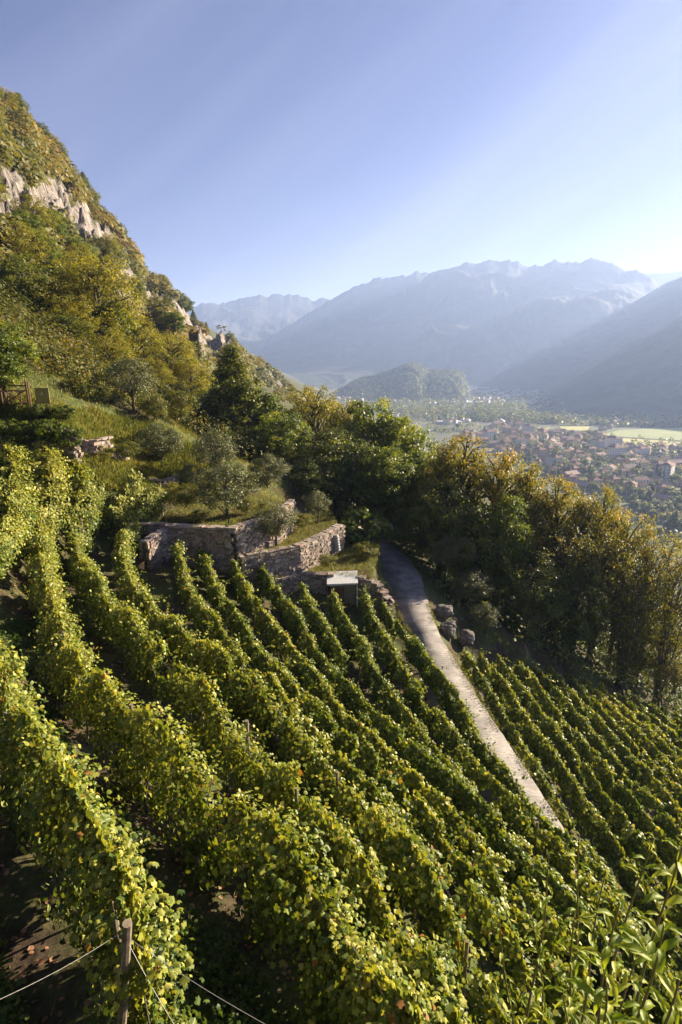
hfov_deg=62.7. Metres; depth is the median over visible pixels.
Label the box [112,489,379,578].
dry grass
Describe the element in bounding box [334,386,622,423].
distant houses
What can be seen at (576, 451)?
house
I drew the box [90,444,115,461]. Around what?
shrub
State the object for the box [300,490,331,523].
olive tree
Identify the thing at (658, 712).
vine row
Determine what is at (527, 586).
forest tree
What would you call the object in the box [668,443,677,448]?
house
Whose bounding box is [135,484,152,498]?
shrub
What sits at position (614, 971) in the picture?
leafy shoot
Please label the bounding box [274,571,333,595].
stone wall
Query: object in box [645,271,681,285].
mountains
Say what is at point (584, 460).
town tree
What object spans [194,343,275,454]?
forest tree
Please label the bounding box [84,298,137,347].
mountain tree
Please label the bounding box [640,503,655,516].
town tree
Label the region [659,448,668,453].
house
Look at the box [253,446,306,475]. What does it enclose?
forest tree
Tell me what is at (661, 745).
vine row
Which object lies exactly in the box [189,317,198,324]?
crest tree
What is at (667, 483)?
house
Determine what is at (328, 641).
vine row
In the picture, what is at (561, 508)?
forest tree
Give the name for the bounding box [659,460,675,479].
apartment block
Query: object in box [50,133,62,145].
crest tree
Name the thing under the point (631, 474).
house
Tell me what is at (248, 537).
stone wall
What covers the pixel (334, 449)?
forest tree
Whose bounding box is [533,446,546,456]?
house
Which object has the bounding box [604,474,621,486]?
house
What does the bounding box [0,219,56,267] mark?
mountain tree
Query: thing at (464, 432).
house
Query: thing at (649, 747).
vine row
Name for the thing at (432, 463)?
forest tree
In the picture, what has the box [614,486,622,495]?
town tree
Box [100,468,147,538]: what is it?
vine row
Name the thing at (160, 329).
mountain tree
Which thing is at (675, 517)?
town tree
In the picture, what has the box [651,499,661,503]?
town tree
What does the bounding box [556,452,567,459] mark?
house
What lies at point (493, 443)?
house
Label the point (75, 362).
mountain tree
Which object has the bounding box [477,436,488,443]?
house
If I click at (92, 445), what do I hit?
stone wall
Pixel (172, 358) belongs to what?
mountain tree
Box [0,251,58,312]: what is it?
mountain tree
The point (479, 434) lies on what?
house
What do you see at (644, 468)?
house
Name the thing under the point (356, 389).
hill woods
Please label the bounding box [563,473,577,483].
house
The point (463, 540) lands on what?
shrub
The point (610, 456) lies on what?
house
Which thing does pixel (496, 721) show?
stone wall
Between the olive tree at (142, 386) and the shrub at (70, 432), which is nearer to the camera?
the shrub at (70, 432)
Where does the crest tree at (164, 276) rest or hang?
on the mountainside
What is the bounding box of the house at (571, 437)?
[560,435,573,441]
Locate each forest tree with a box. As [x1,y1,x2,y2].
[182,387,244,433]
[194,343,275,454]
[209,424,284,460]
[227,384,290,453]
[245,411,318,462]
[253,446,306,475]
[281,383,345,461]
[283,456,351,508]
[291,427,377,517]
[321,398,375,499]
[329,445,388,523]
[332,396,407,511]
[348,445,425,517]
[363,492,412,539]
[374,414,442,482]
[394,444,454,516]
[404,471,479,574]
[408,439,471,501]
[417,432,501,531]
[437,503,520,601]
[462,445,535,583]
[472,490,536,606]
[488,546,571,634]
[489,458,563,567]
[495,504,545,597]
[525,474,593,590]
[529,515,600,637]
[545,562,613,662]
[549,488,617,603]
[562,527,643,667]
[579,483,627,650]
[590,507,659,670]
[596,548,671,694]
[618,515,681,688]
[639,530,681,712]
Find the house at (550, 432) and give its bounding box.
[547,429,560,434]
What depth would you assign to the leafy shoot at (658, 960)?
2.27 m
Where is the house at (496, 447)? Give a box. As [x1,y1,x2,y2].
[494,444,504,451]
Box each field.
[559,426,589,430]
[606,428,681,440]
[623,438,681,445]
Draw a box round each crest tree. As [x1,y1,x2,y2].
[0,86,18,104]
[6,91,30,113]
[37,121,50,139]
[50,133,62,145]
[52,141,68,154]
[79,173,91,187]
[87,188,100,205]
[158,273,168,280]
[177,292,189,307]
[183,297,194,311]
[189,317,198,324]
[204,322,209,335]
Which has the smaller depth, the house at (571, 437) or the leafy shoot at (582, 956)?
the leafy shoot at (582, 956)
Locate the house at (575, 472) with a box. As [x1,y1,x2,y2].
[559,469,580,478]
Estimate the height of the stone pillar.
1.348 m
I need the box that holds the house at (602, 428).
[598,425,606,430]
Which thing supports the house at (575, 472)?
on the ground at (18, 912)
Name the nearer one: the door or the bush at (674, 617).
the door
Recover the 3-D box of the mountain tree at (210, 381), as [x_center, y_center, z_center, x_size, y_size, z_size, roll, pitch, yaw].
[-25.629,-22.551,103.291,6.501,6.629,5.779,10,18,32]
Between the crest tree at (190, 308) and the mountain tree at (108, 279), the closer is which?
the mountain tree at (108, 279)
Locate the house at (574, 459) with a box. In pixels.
[567,457,580,462]
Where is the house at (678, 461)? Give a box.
[662,459,681,464]
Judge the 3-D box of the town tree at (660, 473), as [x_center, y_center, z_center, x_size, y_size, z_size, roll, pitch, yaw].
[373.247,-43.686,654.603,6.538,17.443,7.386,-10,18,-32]
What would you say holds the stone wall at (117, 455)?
on the ground at (18, 912)
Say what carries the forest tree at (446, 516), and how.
on the ground at (18, 912)
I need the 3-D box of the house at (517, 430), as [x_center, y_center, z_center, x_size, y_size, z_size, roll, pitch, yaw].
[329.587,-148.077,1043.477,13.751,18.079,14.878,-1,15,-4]
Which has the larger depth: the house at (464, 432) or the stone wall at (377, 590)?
the house at (464, 432)
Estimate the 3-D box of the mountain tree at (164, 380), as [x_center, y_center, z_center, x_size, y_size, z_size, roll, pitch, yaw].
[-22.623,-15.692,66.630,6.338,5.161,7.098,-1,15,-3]
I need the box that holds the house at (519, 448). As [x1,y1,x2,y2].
[514,445,524,453]
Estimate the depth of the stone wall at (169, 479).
43.46 m
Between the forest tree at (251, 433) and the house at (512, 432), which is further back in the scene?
the house at (512, 432)
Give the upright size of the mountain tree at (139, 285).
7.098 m
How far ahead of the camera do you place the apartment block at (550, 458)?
737.98 m
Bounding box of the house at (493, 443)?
[487,440,501,446]
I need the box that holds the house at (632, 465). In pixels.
[619,463,636,468]
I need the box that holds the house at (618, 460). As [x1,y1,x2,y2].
[612,456,623,464]
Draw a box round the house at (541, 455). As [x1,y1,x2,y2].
[537,452,548,460]
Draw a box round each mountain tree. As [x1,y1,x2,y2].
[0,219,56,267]
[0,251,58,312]
[0,319,41,402]
[7,192,62,236]
[9,208,48,234]
[14,226,65,262]
[18,311,94,340]
[19,276,88,319]
[19,350,66,354]
[28,258,67,280]
[33,281,86,315]
[35,208,69,236]
[42,259,79,286]
[42,272,94,321]
[42,299,100,341]
[44,358,94,367]
[47,250,149,334]
[51,348,98,357]
[58,250,77,264]
[59,242,97,269]
[59,257,87,273]
[60,236,98,264]
[80,335,142,369]
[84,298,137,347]
[84,315,135,358]
[90,296,130,312]
[94,232,123,258]
[107,309,142,346]
[123,314,168,364]
[126,358,177,396]
[127,276,146,298]
[140,332,197,388]
[147,293,161,308]
[148,316,168,335]
[153,384,203,420]
[157,311,186,335]
[159,297,175,305]
[162,352,205,383]
[168,360,215,396]
[197,372,217,399]
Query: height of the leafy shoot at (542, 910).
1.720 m
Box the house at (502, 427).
[500,425,509,429]
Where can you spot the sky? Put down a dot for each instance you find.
(314, 150)
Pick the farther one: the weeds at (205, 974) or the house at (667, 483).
the house at (667, 483)
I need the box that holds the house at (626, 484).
[622,479,636,492]
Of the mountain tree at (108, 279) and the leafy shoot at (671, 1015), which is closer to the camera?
the leafy shoot at (671, 1015)
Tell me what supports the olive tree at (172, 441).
on the ground at (18, 912)
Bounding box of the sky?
[0,0,681,306]
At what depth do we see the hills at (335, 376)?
2974.22 m
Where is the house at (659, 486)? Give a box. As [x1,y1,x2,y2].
[655,482,669,492]
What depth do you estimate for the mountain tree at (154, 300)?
178.71 m
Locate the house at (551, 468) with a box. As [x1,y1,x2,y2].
[547,465,557,474]
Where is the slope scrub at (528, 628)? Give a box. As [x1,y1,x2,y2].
[294,404,681,715]
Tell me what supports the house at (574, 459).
on the ground at (18, 912)
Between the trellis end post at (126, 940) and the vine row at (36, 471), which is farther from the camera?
the vine row at (36, 471)
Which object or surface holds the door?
in the hut
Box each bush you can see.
[627,650,658,675]
[647,613,681,652]
[649,652,681,694]
[658,601,681,645]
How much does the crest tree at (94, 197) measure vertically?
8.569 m
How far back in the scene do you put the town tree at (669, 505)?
520.04 m
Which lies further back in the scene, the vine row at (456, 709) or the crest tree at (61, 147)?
the crest tree at (61, 147)
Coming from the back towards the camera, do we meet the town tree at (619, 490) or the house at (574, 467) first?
the house at (574, 467)
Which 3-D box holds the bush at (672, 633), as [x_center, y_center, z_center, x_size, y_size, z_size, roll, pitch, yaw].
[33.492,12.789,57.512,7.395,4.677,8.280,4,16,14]
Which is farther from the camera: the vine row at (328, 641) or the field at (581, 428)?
the field at (581, 428)
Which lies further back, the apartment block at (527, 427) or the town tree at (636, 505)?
the apartment block at (527, 427)
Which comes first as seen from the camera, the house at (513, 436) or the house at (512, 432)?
the house at (513, 436)
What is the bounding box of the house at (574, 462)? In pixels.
[567,460,581,465]
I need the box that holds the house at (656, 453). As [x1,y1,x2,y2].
[651,451,665,457]
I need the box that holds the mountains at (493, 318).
[345,257,659,377]
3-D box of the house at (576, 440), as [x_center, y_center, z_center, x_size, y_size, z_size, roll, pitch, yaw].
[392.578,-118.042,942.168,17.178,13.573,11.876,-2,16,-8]
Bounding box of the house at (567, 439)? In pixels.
[561,437,572,445]
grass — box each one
[0,303,306,508]
[0,391,232,502]
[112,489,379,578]
[382,572,477,795]
[455,646,680,969]
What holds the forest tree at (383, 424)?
on the ground at (18, 912)
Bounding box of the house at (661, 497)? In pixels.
[653,492,673,503]
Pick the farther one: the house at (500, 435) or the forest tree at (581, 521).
the house at (500, 435)
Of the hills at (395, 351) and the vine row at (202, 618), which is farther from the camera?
the hills at (395, 351)
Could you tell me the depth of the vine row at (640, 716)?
42.56 m
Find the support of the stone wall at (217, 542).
on the ground at (18, 912)
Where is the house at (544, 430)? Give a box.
[537,427,546,432]
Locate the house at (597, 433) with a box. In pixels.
[592,431,601,436]
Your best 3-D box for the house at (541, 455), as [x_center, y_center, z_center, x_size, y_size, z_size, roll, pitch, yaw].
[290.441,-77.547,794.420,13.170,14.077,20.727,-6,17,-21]
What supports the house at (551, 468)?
on the ground at (18, 912)
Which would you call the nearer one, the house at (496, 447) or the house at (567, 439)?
the house at (496, 447)
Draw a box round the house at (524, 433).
[521,431,534,437]
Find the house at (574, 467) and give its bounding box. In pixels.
[566,464,580,472]
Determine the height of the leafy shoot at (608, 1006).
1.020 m
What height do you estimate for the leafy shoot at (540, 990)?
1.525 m
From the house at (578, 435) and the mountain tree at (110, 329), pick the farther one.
the house at (578, 435)
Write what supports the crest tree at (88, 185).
on the mountainside
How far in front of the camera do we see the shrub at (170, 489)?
41.14 m
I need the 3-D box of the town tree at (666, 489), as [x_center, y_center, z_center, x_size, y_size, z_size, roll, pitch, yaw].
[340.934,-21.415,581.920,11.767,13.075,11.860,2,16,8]
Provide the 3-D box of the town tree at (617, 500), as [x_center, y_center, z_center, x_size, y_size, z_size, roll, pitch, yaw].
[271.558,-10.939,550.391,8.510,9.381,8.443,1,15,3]
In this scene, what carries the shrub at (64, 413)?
on the ground at (18, 912)
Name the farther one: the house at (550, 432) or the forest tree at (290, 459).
the house at (550, 432)
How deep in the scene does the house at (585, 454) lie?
787.47 m
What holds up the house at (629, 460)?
on the ground at (18, 912)
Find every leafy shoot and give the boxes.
[495,915,516,1023]
[518,850,560,1023]
[522,908,555,1023]
[553,831,593,1023]
[554,909,589,1023]
[556,988,575,1023]
[566,898,644,1023]
[572,868,611,1023]
[581,832,663,1023]
[593,961,631,1023]
[601,939,651,1023]
[612,916,681,1023]
[613,833,681,1023]
[627,974,681,1023]
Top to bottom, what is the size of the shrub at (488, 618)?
2.543 m
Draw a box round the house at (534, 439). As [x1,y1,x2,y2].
[527,437,536,442]
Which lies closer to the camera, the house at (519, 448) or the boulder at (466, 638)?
the boulder at (466, 638)
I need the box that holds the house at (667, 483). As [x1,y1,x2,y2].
[655,479,672,485]
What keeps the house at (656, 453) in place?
on the ground at (18, 912)
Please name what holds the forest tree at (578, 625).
on the ground at (18, 912)
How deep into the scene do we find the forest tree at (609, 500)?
51.10 m
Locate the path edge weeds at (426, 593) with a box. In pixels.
[381,535,559,817]
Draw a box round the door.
[333,588,343,602]
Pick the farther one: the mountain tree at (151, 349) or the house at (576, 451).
the house at (576, 451)
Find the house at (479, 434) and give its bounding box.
[475,431,481,437]
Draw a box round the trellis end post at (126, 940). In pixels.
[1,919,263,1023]
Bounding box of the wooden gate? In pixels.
[0,379,31,408]
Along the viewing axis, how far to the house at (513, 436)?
978.08 m
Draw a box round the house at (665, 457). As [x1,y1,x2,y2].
[658,455,669,460]
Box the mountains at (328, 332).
[259,271,428,371]
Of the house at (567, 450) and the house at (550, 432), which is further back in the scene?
the house at (550, 432)
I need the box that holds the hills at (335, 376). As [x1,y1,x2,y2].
[284,362,483,388]
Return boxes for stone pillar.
[333,534,340,551]
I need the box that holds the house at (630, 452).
[626,450,635,455]
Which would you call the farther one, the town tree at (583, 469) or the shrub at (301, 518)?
the town tree at (583, 469)
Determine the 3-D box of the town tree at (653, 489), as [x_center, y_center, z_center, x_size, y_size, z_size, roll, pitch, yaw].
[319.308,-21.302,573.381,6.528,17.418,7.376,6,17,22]
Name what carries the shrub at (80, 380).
on the ground at (18, 912)
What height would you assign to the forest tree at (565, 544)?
11.622 m
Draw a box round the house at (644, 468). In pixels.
[642,467,655,473]
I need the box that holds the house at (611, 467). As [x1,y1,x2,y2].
[604,463,616,471]
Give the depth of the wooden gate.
38.79 m
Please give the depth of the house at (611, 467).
706.39 m
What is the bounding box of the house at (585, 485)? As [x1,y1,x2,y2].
[570,479,590,491]
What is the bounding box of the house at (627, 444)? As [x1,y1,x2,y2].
[625,442,635,446]
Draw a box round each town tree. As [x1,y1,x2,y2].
[520,453,528,462]
[550,468,556,476]
[580,465,586,474]
[581,458,589,464]
[590,482,600,492]
[594,461,602,467]
[605,480,613,485]
[613,496,621,504]
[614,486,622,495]
[619,453,626,460]
[628,499,641,510]
[629,486,637,493]
[630,467,639,476]
[637,487,644,496]
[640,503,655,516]
[645,488,650,502]
[647,491,654,502]
[648,509,659,520]
[650,483,655,492]
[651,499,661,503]
[654,512,658,522]
[655,503,667,515]
[657,467,662,475]
[661,500,674,511]
[663,485,674,494]
[663,511,672,518]
[663,521,671,528]
[666,513,681,522]
[669,489,680,500]
[672,474,681,481]
[672,510,679,525]
[674,495,681,505]
[675,504,681,510]
[676,518,681,529]
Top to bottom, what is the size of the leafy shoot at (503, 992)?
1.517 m
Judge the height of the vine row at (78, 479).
5.509 m
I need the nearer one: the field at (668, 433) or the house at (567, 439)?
the house at (567, 439)
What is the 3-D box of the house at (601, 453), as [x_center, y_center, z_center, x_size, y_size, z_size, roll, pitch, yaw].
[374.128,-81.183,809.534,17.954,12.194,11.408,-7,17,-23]
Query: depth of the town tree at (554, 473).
678.10 m
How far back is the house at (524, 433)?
1020.14 m
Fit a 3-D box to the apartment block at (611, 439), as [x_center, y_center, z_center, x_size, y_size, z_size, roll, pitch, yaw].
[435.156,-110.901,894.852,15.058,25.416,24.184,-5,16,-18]
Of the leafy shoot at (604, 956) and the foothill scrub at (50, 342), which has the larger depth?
the foothill scrub at (50, 342)
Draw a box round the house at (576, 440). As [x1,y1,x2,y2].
[573,438,580,443]
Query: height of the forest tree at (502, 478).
14.989 m
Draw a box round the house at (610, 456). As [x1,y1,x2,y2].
[605,454,617,461]
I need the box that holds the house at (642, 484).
[637,481,647,488]
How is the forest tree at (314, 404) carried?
on the ground at (18, 912)
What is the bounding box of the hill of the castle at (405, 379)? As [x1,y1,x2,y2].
[336,364,465,401]
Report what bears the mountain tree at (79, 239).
on the mountainside
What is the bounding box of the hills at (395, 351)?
[344,326,493,382]
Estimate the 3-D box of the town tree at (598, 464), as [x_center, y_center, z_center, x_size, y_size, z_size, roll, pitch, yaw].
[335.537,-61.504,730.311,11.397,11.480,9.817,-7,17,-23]
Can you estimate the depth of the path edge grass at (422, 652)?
36.73 m
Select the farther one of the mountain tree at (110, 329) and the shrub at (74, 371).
the mountain tree at (110, 329)
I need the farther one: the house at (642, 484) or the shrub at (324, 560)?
the house at (642, 484)
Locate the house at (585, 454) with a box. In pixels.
[576,453,591,459]
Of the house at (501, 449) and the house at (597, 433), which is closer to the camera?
the house at (501, 449)
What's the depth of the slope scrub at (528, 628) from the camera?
48.03 m
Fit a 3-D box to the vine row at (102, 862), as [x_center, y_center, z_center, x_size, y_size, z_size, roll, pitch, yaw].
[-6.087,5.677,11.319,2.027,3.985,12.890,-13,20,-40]
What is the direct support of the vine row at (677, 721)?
on the ground at (18, 912)
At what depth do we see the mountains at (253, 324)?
5016.87 m
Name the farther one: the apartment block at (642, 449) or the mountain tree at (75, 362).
the apartment block at (642, 449)
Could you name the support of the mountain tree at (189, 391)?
on the ground at (18, 912)
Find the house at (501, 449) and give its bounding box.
[498,446,511,453]
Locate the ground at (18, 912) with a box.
[0,312,681,1023]
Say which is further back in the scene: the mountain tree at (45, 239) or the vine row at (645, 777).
the mountain tree at (45, 239)
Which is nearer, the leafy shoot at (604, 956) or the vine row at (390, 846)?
the leafy shoot at (604, 956)
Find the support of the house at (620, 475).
on the ground at (18, 912)
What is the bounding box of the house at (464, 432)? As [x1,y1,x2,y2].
[460,430,468,436]
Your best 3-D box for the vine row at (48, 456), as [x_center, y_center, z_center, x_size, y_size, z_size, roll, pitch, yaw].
[-17.811,-1.671,34.241,2.733,5.114,9.065,-7,17,-24]
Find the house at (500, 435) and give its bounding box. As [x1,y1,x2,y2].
[498,432,504,438]
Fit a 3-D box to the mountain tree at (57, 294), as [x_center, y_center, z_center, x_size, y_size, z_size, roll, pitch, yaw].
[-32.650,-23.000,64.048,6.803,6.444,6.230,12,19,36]
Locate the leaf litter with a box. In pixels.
[0,558,596,1023]
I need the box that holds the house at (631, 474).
[625,472,635,478]
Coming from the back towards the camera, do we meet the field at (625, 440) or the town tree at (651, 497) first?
the field at (625, 440)
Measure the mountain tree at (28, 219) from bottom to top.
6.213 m
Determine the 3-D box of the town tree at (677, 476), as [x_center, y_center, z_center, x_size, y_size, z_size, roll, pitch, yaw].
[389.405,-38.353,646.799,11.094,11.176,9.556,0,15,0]
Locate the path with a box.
[346,526,600,942]
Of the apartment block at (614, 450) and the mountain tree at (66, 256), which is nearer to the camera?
the mountain tree at (66, 256)
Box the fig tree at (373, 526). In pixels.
[340,505,392,551]
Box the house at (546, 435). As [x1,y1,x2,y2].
[542,433,548,438]
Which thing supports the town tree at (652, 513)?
on the ground at (18, 912)
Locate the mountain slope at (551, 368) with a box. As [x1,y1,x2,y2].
[481,277,681,391]
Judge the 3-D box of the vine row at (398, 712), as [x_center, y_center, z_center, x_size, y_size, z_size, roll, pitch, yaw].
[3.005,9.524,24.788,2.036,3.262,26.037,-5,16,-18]
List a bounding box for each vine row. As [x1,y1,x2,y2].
[0,434,41,585]
[0,470,11,513]
[0,630,221,1023]
[6,438,55,514]
[21,502,454,1023]
[24,438,75,536]
[53,452,102,549]
[63,479,470,1023]
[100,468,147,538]
[108,483,518,1023]
[168,539,560,1023]
[195,544,594,1023]
[223,520,592,992]
[256,562,597,973]
[295,581,356,677]
[324,588,653,1023]
[356,585,681,1023]
[377,599,666,999]
[456,650,681,1018]
[475,648,681,993]
[493,653,681,938]
[512,659,681,883]
[530,660,681,847]
[544,664,681,835]
[566,674,681,818]
[579,676,681,798]
[595,681,681,776]
[616,692,681,774]
[630,695,681,758]
[645,702,681,739]
[660,701,681,729]
[671,710,681,720]
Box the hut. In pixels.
[327,570,357,606]
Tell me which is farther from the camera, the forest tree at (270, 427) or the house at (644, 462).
the house at (644, 462)
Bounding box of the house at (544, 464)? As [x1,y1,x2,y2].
[531,461,546,469]
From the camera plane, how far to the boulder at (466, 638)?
39.19 m
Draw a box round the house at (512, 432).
[508,430,517,434]
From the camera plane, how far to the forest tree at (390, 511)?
54.85 m
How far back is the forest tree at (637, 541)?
49.24 m
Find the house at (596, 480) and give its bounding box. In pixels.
[588,476,602,484]
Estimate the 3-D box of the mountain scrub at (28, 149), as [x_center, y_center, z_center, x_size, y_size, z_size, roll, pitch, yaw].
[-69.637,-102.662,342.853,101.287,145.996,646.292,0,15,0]
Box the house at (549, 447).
[543,445,554,453]
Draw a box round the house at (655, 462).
[650,459,662,468]
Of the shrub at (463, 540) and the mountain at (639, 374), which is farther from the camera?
the mountain at (639, 374)
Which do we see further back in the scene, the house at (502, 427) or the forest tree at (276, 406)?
the house at (502, 427)
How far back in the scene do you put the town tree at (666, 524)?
470.70 m
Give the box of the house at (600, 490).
[598,484,608,492]
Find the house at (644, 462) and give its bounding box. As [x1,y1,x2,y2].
[631,458,648,467]
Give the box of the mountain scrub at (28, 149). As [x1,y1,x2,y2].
[0,97,302,402]
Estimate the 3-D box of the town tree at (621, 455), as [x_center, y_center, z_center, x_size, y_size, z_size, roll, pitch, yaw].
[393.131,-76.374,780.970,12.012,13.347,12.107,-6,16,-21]
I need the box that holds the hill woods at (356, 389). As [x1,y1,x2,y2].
[330,362,470,401]
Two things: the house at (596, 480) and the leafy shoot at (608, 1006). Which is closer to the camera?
the leafy shoot at (608, 1006)
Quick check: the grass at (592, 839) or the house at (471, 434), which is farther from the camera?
the house at (471, 434)
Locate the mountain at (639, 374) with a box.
[537,317,681,418]
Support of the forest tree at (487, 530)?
on the ground at (18, 912)
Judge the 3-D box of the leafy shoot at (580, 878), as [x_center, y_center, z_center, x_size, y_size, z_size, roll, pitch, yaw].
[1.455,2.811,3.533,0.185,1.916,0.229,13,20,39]
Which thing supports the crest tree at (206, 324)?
on the ground at (18, 912)
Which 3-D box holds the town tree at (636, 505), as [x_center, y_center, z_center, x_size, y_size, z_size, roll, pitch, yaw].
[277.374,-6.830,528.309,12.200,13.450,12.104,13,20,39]
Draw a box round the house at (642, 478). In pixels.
[631,475,649,484]
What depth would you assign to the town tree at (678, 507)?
512.41 m
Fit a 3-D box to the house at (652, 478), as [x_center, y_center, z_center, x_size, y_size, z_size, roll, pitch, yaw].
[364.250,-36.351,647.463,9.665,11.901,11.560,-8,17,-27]
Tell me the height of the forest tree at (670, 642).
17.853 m
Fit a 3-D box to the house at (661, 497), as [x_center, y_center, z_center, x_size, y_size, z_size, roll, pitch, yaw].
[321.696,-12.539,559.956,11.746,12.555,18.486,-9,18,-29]
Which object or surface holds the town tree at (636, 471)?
on the ground at (18, 912)
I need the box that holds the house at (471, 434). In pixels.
[467,432,474,439]
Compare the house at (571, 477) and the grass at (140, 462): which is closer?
the grass at (140, 462)
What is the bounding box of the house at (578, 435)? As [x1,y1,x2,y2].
[574,433,582,439]
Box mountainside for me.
[0,154,309,400]
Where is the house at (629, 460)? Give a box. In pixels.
[625,457,638,463]
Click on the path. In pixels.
(402, 577)
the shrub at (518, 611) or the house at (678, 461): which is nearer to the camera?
the shrub at (518, 611)
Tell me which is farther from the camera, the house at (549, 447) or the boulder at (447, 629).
the house at (549, 447)
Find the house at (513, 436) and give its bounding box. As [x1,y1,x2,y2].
[506,434,517,437]
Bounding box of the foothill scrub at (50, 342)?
[0,277,271,462]
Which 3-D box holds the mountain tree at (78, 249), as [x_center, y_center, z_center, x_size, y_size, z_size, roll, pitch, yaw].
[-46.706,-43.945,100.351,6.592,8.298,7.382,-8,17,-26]
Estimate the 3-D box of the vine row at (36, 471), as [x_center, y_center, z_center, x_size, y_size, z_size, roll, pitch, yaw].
[-19.612,-2.646,35.394,3.346,4.251,9.426,-8,17,-27]
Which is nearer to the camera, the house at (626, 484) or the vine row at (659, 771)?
the vine row at (659, 771)
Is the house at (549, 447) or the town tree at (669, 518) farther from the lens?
the house at (549, 447)
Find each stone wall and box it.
[4,428,83,464]
[80,436,113,455]
[106,521,170,537]
[109,450,129,460]
[139,528,170,569]
[147,475,179,487]
[165,523,237,575]
[230,499,296,565]
[237,524,345,590]
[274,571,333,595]
[356,574,394,621]
[434,613,583,851]
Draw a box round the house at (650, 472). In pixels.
[642,470,657,477]
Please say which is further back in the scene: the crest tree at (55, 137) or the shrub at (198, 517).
the crest tree at (55, 137)
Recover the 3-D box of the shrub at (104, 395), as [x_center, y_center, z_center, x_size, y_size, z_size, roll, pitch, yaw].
[-20.620,-10.325,47.206,3.187,3.286,2.952,13,20,39]
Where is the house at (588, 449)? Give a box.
[583,445,594,454]
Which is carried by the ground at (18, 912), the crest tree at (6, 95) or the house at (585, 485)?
the house at (585, 485)
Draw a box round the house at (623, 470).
[619,467,631,474]
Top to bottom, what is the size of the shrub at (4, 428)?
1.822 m
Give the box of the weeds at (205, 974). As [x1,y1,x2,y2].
[0,613,292,1023]
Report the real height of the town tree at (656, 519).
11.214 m
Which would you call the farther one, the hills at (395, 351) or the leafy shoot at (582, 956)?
the hills at (395, 351)
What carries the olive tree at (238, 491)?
on the ground at (18, 912)
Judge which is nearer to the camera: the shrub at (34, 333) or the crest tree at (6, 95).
the shrub at (34, 333)
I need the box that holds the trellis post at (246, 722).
[244,719,249,784]
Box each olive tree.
[101,355,159,412]
[131,421,185,459]
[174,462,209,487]
[187,425,238,472]
[190,461,263,516]
[247,452,290,488]
[249,502,297,545]
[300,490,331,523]
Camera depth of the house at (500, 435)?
998.09 m
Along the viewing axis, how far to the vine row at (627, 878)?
25.02 m
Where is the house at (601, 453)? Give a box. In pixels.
[592,451,606,457]
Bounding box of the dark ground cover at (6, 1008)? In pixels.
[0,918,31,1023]
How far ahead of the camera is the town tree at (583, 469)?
692.82 m
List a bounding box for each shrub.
[0,418,25,441]
[7,420,39,443]
[14,326,48,349]
[21,403,44,418]
[33,418,65,445]
[49,404,76,421]
[50,424,85,449]
[51,357,80,383]
[59,371,102,402]
[80,370,113,402]
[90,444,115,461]
[113,440,141,457]
[135,392,169,420]
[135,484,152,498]
[155,481,179,505]
[162,386,199,420]
[168,483,200,508]
[185,508,210,521]
[234,497,258,512]
[254,501,271,509]
[293,513,312,526]
[317,552,337,566]
[352,541,380,560]
[428,533,466,578]
[448,536,477,572]
[450,568,494,610]
[469,601,500,632]
[514,600,540,632]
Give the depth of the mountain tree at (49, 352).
49.34 m
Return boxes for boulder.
[434,604,453,619]
[439,620,456,638]
[458,629,474,646]
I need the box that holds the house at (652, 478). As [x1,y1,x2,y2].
[649,475,662,482]
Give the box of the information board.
[34,388,50,411]
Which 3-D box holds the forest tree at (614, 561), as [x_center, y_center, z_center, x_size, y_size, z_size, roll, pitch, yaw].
[22.545,7.601,49.060,6.356,13.556,6.944,-1,15,-3]
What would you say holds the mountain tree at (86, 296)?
on the mountainside
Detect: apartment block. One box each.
[482,429,496,439]
[513,437,526,446]
[522,423,534,430]
[544,453,561,465]
[590,437,604,449]
[604,434,622,447]
[607,444,626,455]
[634,445,649,457]
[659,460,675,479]
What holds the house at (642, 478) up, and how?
on the ground at (18, 912)
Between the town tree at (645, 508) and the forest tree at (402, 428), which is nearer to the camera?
the forest tree at (402, 428)
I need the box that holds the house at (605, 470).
[598,468,610,473]
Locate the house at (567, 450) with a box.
[561,449,571,455]
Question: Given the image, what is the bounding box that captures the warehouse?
[435,420,462,423]
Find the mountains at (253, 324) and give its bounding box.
[187,294,329,356]
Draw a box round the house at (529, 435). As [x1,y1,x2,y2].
[525,433,533,438]
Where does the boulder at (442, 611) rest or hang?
on the ground at (18, 912)
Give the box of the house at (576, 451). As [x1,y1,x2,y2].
[570,448,583,457]
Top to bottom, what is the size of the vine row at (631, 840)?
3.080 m
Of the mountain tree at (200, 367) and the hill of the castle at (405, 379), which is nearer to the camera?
the mountain tree at (200, 367)
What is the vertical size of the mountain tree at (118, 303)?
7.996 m
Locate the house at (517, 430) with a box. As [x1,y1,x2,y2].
[513,428,522,435]
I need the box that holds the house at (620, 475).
[611,472,625,477]
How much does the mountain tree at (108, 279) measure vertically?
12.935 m
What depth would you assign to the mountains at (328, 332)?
4170.20 m
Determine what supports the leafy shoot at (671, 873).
on the ground at (18, 912)
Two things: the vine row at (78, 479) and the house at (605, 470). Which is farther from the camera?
the house at (605, 470)

